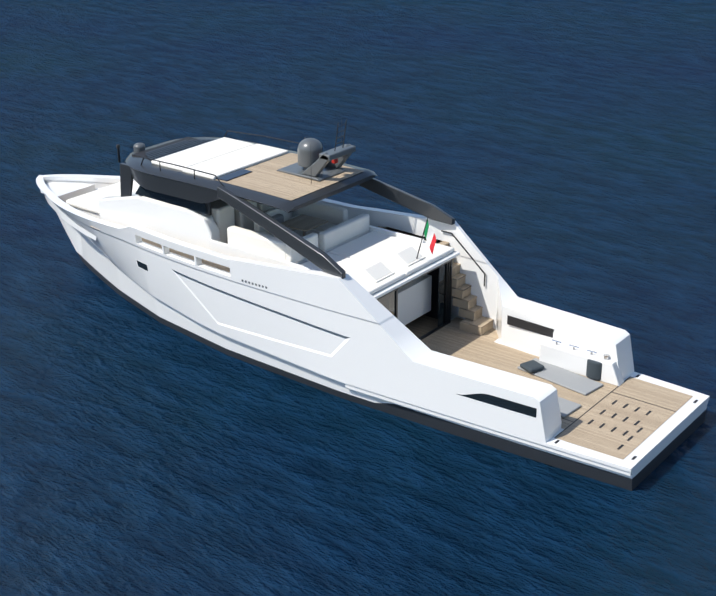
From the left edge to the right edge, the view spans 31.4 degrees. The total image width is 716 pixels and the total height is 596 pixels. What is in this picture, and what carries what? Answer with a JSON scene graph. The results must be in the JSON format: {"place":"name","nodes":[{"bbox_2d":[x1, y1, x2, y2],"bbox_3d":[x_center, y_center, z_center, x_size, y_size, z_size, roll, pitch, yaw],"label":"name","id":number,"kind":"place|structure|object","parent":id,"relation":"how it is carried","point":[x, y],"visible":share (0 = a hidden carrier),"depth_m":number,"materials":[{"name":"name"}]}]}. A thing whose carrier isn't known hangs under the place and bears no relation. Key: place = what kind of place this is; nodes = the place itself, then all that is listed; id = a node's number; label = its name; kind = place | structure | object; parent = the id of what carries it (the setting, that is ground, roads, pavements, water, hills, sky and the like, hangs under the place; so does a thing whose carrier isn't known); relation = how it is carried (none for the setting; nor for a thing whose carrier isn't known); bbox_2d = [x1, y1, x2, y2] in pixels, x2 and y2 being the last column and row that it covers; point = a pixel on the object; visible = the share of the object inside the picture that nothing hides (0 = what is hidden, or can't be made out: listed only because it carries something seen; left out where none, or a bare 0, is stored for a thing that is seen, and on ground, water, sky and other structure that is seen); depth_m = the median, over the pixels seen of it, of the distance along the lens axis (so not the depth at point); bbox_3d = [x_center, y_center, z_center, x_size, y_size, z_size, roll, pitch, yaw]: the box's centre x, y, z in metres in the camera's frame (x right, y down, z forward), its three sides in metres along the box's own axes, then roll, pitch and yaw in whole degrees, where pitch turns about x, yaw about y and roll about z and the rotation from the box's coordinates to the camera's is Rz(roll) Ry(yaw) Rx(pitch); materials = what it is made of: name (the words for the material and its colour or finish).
{"place":"outdoors","nodes":[
{"label":"outdoors","id":0,"kind":"place"},
{"bbox_2d":[257,203,272,210],"bbox_3d":[-2.787,-2.610,36.924,0.600,1.250,0.700,17,28,34],"label":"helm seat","id":1,"kind":"object","parent":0,"point":[262,207],"depth_m":36.51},
{"bbox_2d":[259,227,294,236],"bbox_3d":[-2.260,-1.948,36.025,0.630,0.140,1.380,17,28,34],"label":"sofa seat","id":2,"kind":"object","parent":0,"point":[266,232],"visible":0.02,"depth_m":35.57,"materials":[{"name":"white fabric"}]},
{"bbox_2d":[271,214,283,222],"bbox_3d":[-2.294,-2.160,35.859,0.220,0.340,0.450,17,28,34],"label":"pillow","id":3,"kind":"object","parent":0,"point":[279,218],"visible":0.38,"depth_m":35.80,"materials":[{"name":"fabric"}]},
{"bbox_2d":[293,229,302,236],"bbox_3d":[-2.260,-1.746,36.111,0.650,0.300,1.400,17,28,34],"label":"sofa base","id":4,"kind":"object","parent":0,"point":[299,232],"visible":0.04,"depth_m":36.31,"materials":[{"name":"grey"}]},
{"bbox_2d":[254,208,289,231],"bbox_3d":[-2.428,-2.274,36.023,0.230,0.500,1.400,17,28,34],"label":"sofa back","id":5,"kind":"object","parent":4,"relation":"on","point":[270,212],"visible":0.31,"depth_m":35.86,"materials":[{"name":"white fabric"}]},
{"bbox_2d":[296,259,308,264],"bbox_3d":[-1.640,-1.037,33.896,0.610,0.140,1.130,17,28,34],"label":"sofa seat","id":6,"kind":"object","parent":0,"point":[303,261],"visible":0.02,"depth_m":33.65,"materials":[{"name":"grey fabric"}]},
{"bbox_2d":[282,214,327,231],"bbox_3d":[-1.502,-2.096,35.475,0.940,0.045,1.000,17,28,34],"label":"table top","id":7,"kind":"object","parent":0,"point":[303,222],"visible":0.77,"depth_m":35.43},
{"bbox_2d":[306,229,321,238],"bbox_3d":[-1.144,-1.920,36.518,1.700,0.300,0.650,17,28,34],"label":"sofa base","id":8,"kind":"object","parent":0,"point":[312,231],"depth_m":36.19,"materials":[{"name":"grey"}]},
{"bbox_2d":[290,215,335,230],"bbox_3d":[-1.144,-2.122,36.431,1.680,0.140,0.630,17,28,34],"label":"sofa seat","id":9,"kind":"object","parent":8,"relation":"on","point":[326,226],"depth_m":36.08,"materials":[{"name":"white fabric"}]},
{"bbox_2d":[298,202,347,224],"bbox_3d":[-1.015,-2.465,36.471,1.700,0.500,0.220,17,28,34],"label":"sofa backrest","id":10,"kind":"object","parent":8,"relation":"on","point":[336,215],"visible":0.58,"depth_m":36.25,"materials":[{"name":"white fabric"}]},
{"bbox_2d":[318,231,368,252],"bbox_3d":[-0.580,-1.609,35.233,0.750,0.140,2.030,17,28,34],"label":"sofa base","id":11,"kind":"object","parent":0,"point":[343,243],"visible":0.19,"depth_m":34.92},
{"bbox_2d":[0,0,715,595],"bbox_3d":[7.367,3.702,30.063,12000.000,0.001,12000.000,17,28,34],"label":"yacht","id":12,"kind":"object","parent":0,"point":[558,154],"depth_m":39.11,"materials":[{"name":"blue"}]},
{"bbox_2d":[36,174,709,490],"bbox_3d":[-1.494,-0.155,35.686,22.200,4.170,5.416,17,28,34],"label":"hull","id":13,"kind":"object","parent":12,"relation":"in","point":[327,332],"visible":0.71,"depth_m":32.46,"materials":[{"name":"white"}]},
{"bbox_2d":[137,261,147,270],"bbox_3d":[-6.106,-0.916,36.027,0.040,0.200,0.515,-20,30,-38],"label":"porthole","id":14,"kind":"object","parent":13,"relation":"attached to","point":[142,265],"visible":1,"depth_m":36.02,"materials":[{"name":"black glass"}]},
{"bbox_2d":[90,226,229,271],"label":"side deck","id":15,"kind":"structure","parent":13,"relation":"attached to","point":[215,265],"depth_m":34.89,"materials":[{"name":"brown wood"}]},
{"bbox_2d":[133,225,232,267],"bbox_3d":[-4.757,-1.400,34.426,3.882,0.230,0.306,19,29,37],"label":"slot rail","id":16,"kind":"object","parent":13,"relation":"on","point":[185,247],"visible":0.94,"depth_m":34.24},
{"bbox_2d":[161,245,169,254],"bbox_3d":[-5.282,-1.354,34.941,0.090,0.300,0.244,17,28,34],"label":"bulwark divider","id":17,"kind":"object","parent":16,"relation":"attached to","point":[165,250],"visible":0.65,"depth_m":34.90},
{"bbox_2d":[194,256,201,265],"bbox_3d":[-4.295,-1.019,34.158,0.090,0.300,0.228,17,28,34],"label":"bulwark divider","id":18,"kind":"object","parent":16,"relation":"attached to","point":[197,261],"visible":0.67,"depth_m":34.11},
{"bbox_2d":[217,185,345,278],"bbox_3d":[-2.015,-1.724,32.458,4.644,1.371,0.149,21,31,39],"label":"strut","id":19,"kind":"object","parent":13,"relation":"on","point":[314,254],"visible":0.96,"depth_m":32.27,"materials":[{"name":"grey metal"}]},
{"bbox_2d":[359,178,454,224],"bbox_3d":[0.624,-3.099,35.672,4.644,1.371,0.149,13,26,28],"label":"strut","id":20,"kind":"object","parent":13,"relation":"on","point":[411,202],"visible":0.65,"depth_m":35.26,"materials":[{"name":"grey metal"}]},
{"bbox_2d":[398,274,431,324],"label":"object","id":21,"kind":"object","parent":13,"relation":"attached to","point":[414,299],"visible":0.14,"depth_m":34.58,"materials":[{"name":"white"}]},
{"bbox_2d":[210,239,319,270],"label":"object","id":22,"kind":"structure","parent":21,"relation":"on","point":[226,249],"depth_m":34.01,"materials":[{"name":"white plastic"}]},
{"bbox_2d":[292,210,423,242],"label":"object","id":23,"kind":"structure","parent":21,"relation":"on","point":[382,230],"depth_m":35.33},
{"bbox_2d":[377,259,452,339],"bbox_3d":[1.278,0.407,33.583,0.140,1.990,4.140,17,28,34],"label":"door frame","id":24,"kind":"object","parent":13,"relation":"attached to","point":[448,283],"visible":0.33,"depth_m":34.83,"materials":[{"name":"black"}]},
{"bbox_2d":[378,291,394,315],"bbox_3d":[0.537,0.848,32.642,0.012,1.820,1.410,17,28,34],"label":"wall panel","id":25,"kind":"object","parent":24,"relation":"attached to","point":[387,302],"depth_m":32.72,"materials":[{"name":"black"}]},
{"bbox_2d":[438,264,445,326],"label":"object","id":26,"kind":"object","parent":24,"relation":"attached to","point":[441,310],"visible":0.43,"depth_m":34.82,"materials":[{"name":"black"}]},
{"bbox_2d":[441,230,484,285],"bbox_3d":[2.881,-1.101,34.996,1.543,1.289,0.041,19,29,37],"label":"handrail","id":27,"kind":"object","parent":13,"relation":"attached to","point":[466,252],"visible":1,"depth_m":34.81,"materials":[{"name":"black"}]},
{"bbox_2d":[458,394,536,417],"bbox_3d":[3.198,2.403,29.693,2.143,0.240,0.001,15,27,31],"label":"hull window","id":28,"kind":"structure","parent":13,"relation":"attached to","point":[509,405],"depth_m":29.56,"materials":[{"name":"black glass"}]},
{"bbox_2d":[345,315,707,475],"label":"aft slab","id":29,"kind":"structure","parent":13,"relation":"attached to","point":[645,447],"depth_m":30.00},
{"bbox_2d":[377,226,492,335],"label":"stairs","id":30,"kind":"structure","parent":29,"relation":"on","point":[458,301],"depth_m":34.99,"materials":[{"name":"brown wood"}]},
{"bbox_2d":[383,227,493,327],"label":"stair treads","id":31,"kind":"object","parent":30,"relation":"attached to","point":[481,322],"visible":0.46,"depth_m":35.03,"materials":[{"name":"brown wood"}]},
{"bbox_2d":[421,317,692,459],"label":"teak deck","id":32,"kind":"structure","parent":29,"relation":"on","point":[453,340],"depth_m":31.23,"materials":[{"name":"beige wood"}]},
{"bbox_2d":[517,358,602,395],"bbox_3d":[5.125,1.987,32.328,0.780,0.057,2.150,-21,31,-41],"label":"mat","id":33,"kind":"object","parent":32,"relation":"on","point":[572,381],"visible":0.96,"depth_m":32.15,"materials":[{"name":"white fabric"}]},
{"bbox_2d":[520,360,543,372],"bbox_3d":[4.466,1.757,32.634,0.480,0.125,0.480,-14,27,-30],"label":"pillow","id":34,"kind":"object","parent":33,"relation":"on","point":[532,366],"visible":1,"depth_m":32.54,"materials":[{"name":"grey fabric"}]},
{"bbox_2d":[558,397,580,417],"bbox_3d":[4.361,2.450,31.245,2.150,0.057,0.780,19,30,37],"label":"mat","id":35,"kind":"object","parent":32,"relation":"on","point":[567,407],"visible":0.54,"depth_m":30.77,"materials":[{"name":"white fabric"}]},
{"bbox_2d":[539,339,623,385],"bbox_3d":[5.713,1.645,32.496,2.291,0.570,0.320,17,28,34],"label":"sofa backrest","id":36,"kind":"object","parent":32,"relation":"on","point":[567,357],"visible":0.81,"depth_m":32.43,"materials":[{"name":"white fabric"}]},
{"bbox_2d":[552,339,608,359],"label":"mooring cleats","id":37,"kind":"object","parent":36,"relation":"on","point":[605,356],"visible":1,"depth_m":32.22,"materials":[{"name":"silver metal"}]},
{"bbox_2d":[554,376,630,437],"bbox_3d":[5.744,2.619,30.931,0.025,0.009,3.940,17,28,34],"label":"deck joint","id":38,"kind":"object","parent":32,"relation":"on","point":[589,409],"visible":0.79,"depth_m":30.75,"materials":[{"name":"black"}]},
{"bbox_2d":[586,359,601,380],"bbox_3d":[6.099,1.746,32.311,0.620,0.512,0.620,17,28,34],"label":"cushion","id":39,"kind":"object","parent":32,"relation":"on","point":[593,370],"visible":0.54,"depth_m":32.08,"materials":[{"name":"grey fabric"}]},
{"bbox_2d":[587,400,651,449],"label":"deck slots","id":40,"kind":"object","parent":32,"relation":"on","point":[625,419],"visible":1,"depth_m":30.15,"materials":[{"name":"black"}]},
{"bbox_2d":[612,392,675,411],"bbox_3d":[6.979,2.538,31.120,1.700,0.009,0.025,17,28,34],"label":"deck seam","id":41,"kind":"object","parent":32,"relation":"on","point":[643,401],"visible":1,"depth_m":31.12,"materials":[{"name":"black"}]},
{"bbox_2d":[554,374,697,459],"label":"cleats","id":42,"kind":"object","parent":29,"relation":"on","point":[634,457],"visible":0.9,"depth_m":29.34,"materials":[{"name":"black metal"}]},
{"bbox_2d":[507,315,553,337],"bbox_3d":[5.101,0.933,32.926,2.900,0.280,0.002,17,28,34],"label":"starboard opening","id":43,"kind":"object","parent":13,"relation":"attached to","point":[529,326],"visible":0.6,"depth_m":33.35,"materials":[{"name":"black"}]},
{"bbox_2d":[405,315,437,337],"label":"interior floor","id":44,"kind":"structure","parent":0,"point":[420,326],"depth_m":35.26,"materials":[{"name":"brown wood"}]},
{"bbox_3d":[0.312,0.111,34.249,2.500,2.010,4.140,17,28,34],"label":"saloon","id":45,"kind":"object","parent":44,"relation":"on","visible":0},
{"bbox_2d":[372,251,459,298],"bbox_3d":[0.418,-0.823,33.776,2.750,0.200,4.160,17,28,34],"label":"deck overhang edge","id":46,"kind":"object","parent":45,"relation":"on","point":[410,277],"visible":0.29,"depth_m":33.02,"materials":[{"name":"white plastic"}]},
{"bbox_2d":[301,252,405,294],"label":"deck","id":47,"kind":"structure","parent":46,"relation":"on","point":[352,267],"depth_m":32.87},
{"bbox_2d":[356,271,394,282],"bbox_3d":[0.449,-0.595,32.609,0.660,0.040,0.800,17,28,34],"label":"headrest frame","id":48,"kind":"object","parent":47,"relation":"on","point":[361,276],"visible":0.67,"depth_m":32.39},
{"bbox_2d":[361,261,390,279],"bbox_3d":[0.472,-0.706,32.542,0.480,0.216,0.720,17,28,34],"label":"cushion","id":49,"kind":"object","parent":48,"relation":"on","point":[377,270],"visible":1,"depth_m":32.47,"materials":[{"name":"white fabric"}]},
{"bbox_2d":[330,231,453,275],"bbox_3d":[0.917,-1.258,34.373,2.580,0.130,2.270,17,28,34],"label":"sunpad cushion","id":50,"kind":"object","parent":46,"relation":"on","point":[372,247],"visible":0.65,"depth_m":34.26,"materials":[{"name":"white fabric"}]},
{"bbox_2d":[388,256,425,266],"bbox_3d":[1.292,-1.035,33.636,0.660,0.040,0.800,17,28,34],"label":"headrest frame","id":51,"kind":"object","parent":50,"relation":"on","point":[393,260],"visible":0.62,"depth_m":33.41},
{"bbox_2d":[393,246,422,263],"bbox_3d":[1.315,-1.146,33.570,0.480,0.216,0.720,17,28,34],"label":"cushion","id":52,"kind":"object","parent":51,"relation":"on","point":[407,255],"visible":1,"depth_m":33.48,"materials":[{"name":"white fabric"}]},
{"bbox_2d":[416,216,428,258],"bbox_3d":[1.650,-1.506,33.277,0.441,1.458,0.100,17,28,34],"label":"flag pole","id":53,"kind":"object","parent":46,"relation":"on","point":[422,238],"visible":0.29,"depth_m":33.24,"materials":[{"name":"silver metal"}]},
{"bbox_2d":[424,220,435,253],"bbox_3d":[1.875,-1.596,33.043,0.411,0.961,0.083,17,28,34],"label":"flag","id":54,"kind":"object","parent":53,"relation":"attached to","point":[430,236],"visible":1,"depth_m":33.06,"materials":[{"name":"multicoloured fabric"}]},
{"bbox_2d":[424,268,438,318],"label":"sliding door","id":55,"kind":"structure","parent":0,"point":[433,312],"depth_m":35.45,"materials":[{"name":"black glass"}]},
{"label":"cockpit floor","id":56,"kind":"structure","parent":0,"visible":0},
{"bbox_2d":[98,194,219,249],"bbox_3d":[-5.681,-2.216,36.129,4.547,1.250,0.380,17,28,34],"label":"coaming","id":57,"kind":"object","parent":56,"relation":"on","point":[196,228],"visible":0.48,"depth_m":35.72,"materials":[{"name":"white plastic"}]},
{"bbox_2d":[142,196,188,209],"bbox_3d":[-5.301,-2.696,35.612,1.800,0.040,0.300,17,28,34],"label":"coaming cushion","id":58,"kind":"object","parent":57,"relation":"on","point":[164,202],"visible":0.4,"depth_m":35.51,"materials":[{"name":"white fabric"}]},
{"bbox_2d":[120,163,211,215],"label":"pillar","id":59,"kind":"structure","parent":57,"relation":"on","point":[126,182],"depth_m":36.19,"materials":[{"name":"grey metal"}]},
{"bbox_2d":[125,137,376,212],"bbox_3d":[-3.469,-3.671,35.803,7.150,0.358,4.040,17,28,34],"label":"hardtop","id":60,"kind":"object","parent":59,"relation":"on","point":[147,166],"visible":0.4,"depth_m":34.14,"materials":[{"name":"grey plastic"}]},
{"bbox_2d":[116,144,120,161],"bbox_3d":[-6.817,-4.125,36.245,0.114,0.530,0.120,17,28,34],"label":"antenna","id":61,"kind":"object","parent":60,"relation":"attached to","point":[118,149],"visible":1,"depth_m":36.20,"materials":[{"name":"black"}]},
{"bbox_2d":[133,143,144,151],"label":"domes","id":62,"kind":"structure","parent":60,"relation":"on","point":[138,147],"depth_m":36.93,"materials":[{"name":"grey plastic"}]},
{"bbox_2d":[132,137,199,157],"bbox_3d":[-5.393,-4.264,37.128,1.030,0.210,2.300,17,28,34],"label":"windshield","id":63,"kind":"object","parent":60,"relation":"on","point":[141,154],"visible":0.14,"depth_m":37.17,"materials":[{"name":"black glass"}]},
{"bbox_2d":[145,139,213,160],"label":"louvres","id":64,"kind":"object","parent":63,"relation":"on","point":[169,149],"visible":0.73,"depth_m":36.99,"materials":[{"name":"black"}]},
{"bbox_2d":[130,167,218,202],"bbox_3d":[-5.125,-3.160,35.081,0.844,0.569,4.979,-20,30,-39],"label":"roof skirt","id":65,"kind":"object","parent":60,"relation":"attached to","point":[182,190],"visible":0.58,"depth_m":34.68,"materials":[{"name":"grey plastic"}]},
{"bbox_2d":[151,137,253,170],"bbox_3d":[-4.399,-4.125,36.372,1.220,0.105,3.023,17,28,34],"label":"roof pad","id":66,"kind":"object","parent":60,"relation":"on","point":[198,154],"visible":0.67,"depth_m":36.21,"materials":[{"name":"white fabric"}]},
{"bbox_2d":[141,130,298,186],"bbox_3d":[-3.729,-3.998,35.876,3.336,0.346,3.716,17,28,34],"label":"roof rail","id":67,"kind":"object","parent":60,"relation":"on","point":[210,173],"visible":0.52,"depth_m":35.14,"materials":[{"name":"black metal"}]},
{"bbox_2d":[217,169,251,181],"bbox_3d":[-3.438,-3.350,34.586,0.600,0.055,1.050,17,28,34],"label":"roof hatch","id":68,"kind":"object","parent":60,"relation":"on","point":[233,175],"visible":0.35,"depth_m":34.50,"materials":[{"name":"black"}]},
{"bbox_2d":[182,144,287,178],"bbox_3d":[-3.409,-3.838,35.682,1.200,0.105,3.136,17,28,34],"label":"roof pad","id":69,"kind":"object","parent":60,"relation":"on","point":[249,156],"visible":0.83,"depth_m":35.56,"materials":[{"name":"white fabric"}]},
{"bbox_2d":[216,153,362,199],"bbox_3d":[-1.833,-3.333,34.604,2.650,0.047,3.184,17,28,34],"label":"roof decking","id":70,"kind":"object","parent":60,"relation":"on","point":[266,177],"visible":0.56,"depth_m":34.18,"materials":[{"name":"beige wood"}]},
{"bbox_2d":[276,162,344,180],"bbox_3d":[-1.303,-3.514,34.930,1.529,0.066,1.170,17,28,34],"label":"mast base","id":71,"kind":"object","parent":70,"relation":"on","point":[295,169],"visible":0.71,"depth_m":34.69,"materials":[{"name":"grey metal"}]},
{"bbox_2d":[297,138,322,169],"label":"radar dome","id":72,"kind":"structure","parent":71,"relation":"on","point":[309,150],"depth_m":34.51,"materials":[{"name":"grey plastic"}]},
{"bbox_2d":[302,152,328,176],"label":"mast wing","id":73,"kind":"structure","parent":71,"relation":"on","point":[316,168],"depth_m":34.09,"materials":[{"name":"grey metal"}]},
{"bbox_2d":[326,144,352,168],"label":"mast wing","id":74,"kind":"structure","parent":71,"relation":"on","point":[341,161],"depth_m":34.79,"materials":[{"name":"grey metal"}]},
{"bbox_2d":[319,144,355,160],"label":"mast bridge","id":75,"kind":"structure","parent":74,"relation":"attached to","point":[338,152],"depth_m":34.08,"materials":[{"name":"grey metal"}]},
{"bbox_2d":[304,119,346,183],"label":"antennas","id":76,"kind":"object","parent":70,"relation":"on","point":[338,137],"visible":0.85,"depth_m":34.02,"materials":[{"name":"black metal"}]},
{"bbox_2d":[211,200,234,243],"bbox_3d":[-3.872,-2.045,35.603,0.600,1.250,0.700,17,28,34],"label":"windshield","id":77,"kind":"object","parent":56,"relation":"on","point":[222,215],"visible":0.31,"depth_m":35.30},
{"bbox_2d":[234,200,256,230],"bbox_3d":[-3.299,-2.343,36.300,0.600,1.250,0.700,17,28,34],"label":"helm seat","id":78,"kind":"object","parent":56,"relation":"on","point":[243,221],"visible":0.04,"depth_m":36.00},
{"bbox_3d":[-1.640,-0.835,33.982,0.630,0.300,1.150,17,28,34],"label":"sofa","id":79,"kind":"object","parent":56,"relation":"on","visible":0},
{"bbox_2d":[286,233,317,262],"bbox_3d":[-1.477,-1.301,33.649,0.220,0.580,1.150,17,28,34],"label":"sofa back","id":80,"kind":"object","parent":79,"relation":"on","point":[293,256],"visible":0.33,"depth_m":33.42,"materials":[{"name":"white fabric"}]},
{"bbox_3d":[-2.506,-0.981,34.324,2.100,0.300,0.700,17,28,34],"label":"sofa","id":81,"kind":"object","parent":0,"visible":0},
{"bbox_2d":[227,226,285,259],"bbox_3d":[-2.633,-1.430,33.950,2.100,0.580,0.280,17,28,34],"label":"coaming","id":82,"kind":"object","parent":81,"relation":"on","point":[261,243],"visible":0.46,"depth_m":33.81,"materials":[{"name":"white plastic"}]},
{"bbox_3d":[-5.724,-2.709,38.065,2.200,1.394,2.740,17,28,34],"label":"trunk","id":83,"kind":"object","parent":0,"visible":0},
{"bbox_2d":[135,186,206,213],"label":"window","id":84,"kind":"structure","parent":83,"relation":"on","point":[181,202],"depth_m":35.30,"materials":[{"name":"black glass"}]},
{"label":"floor","id":85,"kind":"structure","parent":0,"visible":0},
{"bbox_2d":[46,182,94,202],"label":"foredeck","id":86,"kind":"object","parent":85,"relation":"on","point":[63,191],"visible":0.46,"depth_m":40.72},
{"bbox_2d":[73,207,99,218],"bbox_3d":[-7.337,-2.777,39.361,1.842,0.500,2.500,17,28,34],"label":"seat","id":87,"kind":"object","parent":85,"relation":"on","point":[95,215],"depth_m":38.37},
{"bbox_2d":[66,181,139,213],"bbox_3d":[-7.388,-3.105,39.262,1.870,0.180,2.640,17,28,34],"label":"foredeck","id":88,"kind":"object","parent":87,"relation":"on","point":[88,202],"visible":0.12,"depth_m":38.97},
{"bbox_3d":[-0.580,-1.407,35.320,0.770,0.300,2.050,17,28,34],"label":"aft sofa","id":89,"kind":"object","parent":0,"visible":0},
{"bbox_2d":[319,213,368,250],"bbox_3d":[-0.369,-1.823,34.969,0.240,0.500,2.050,17,28,34],"label":"sofa backrest","id":90,"kind":"object","parent":89,"relation":"on","point":[338,234],"visible":0.92,"depth_m":34.77,"materials":[{"name":"white fabric"}]}
]}

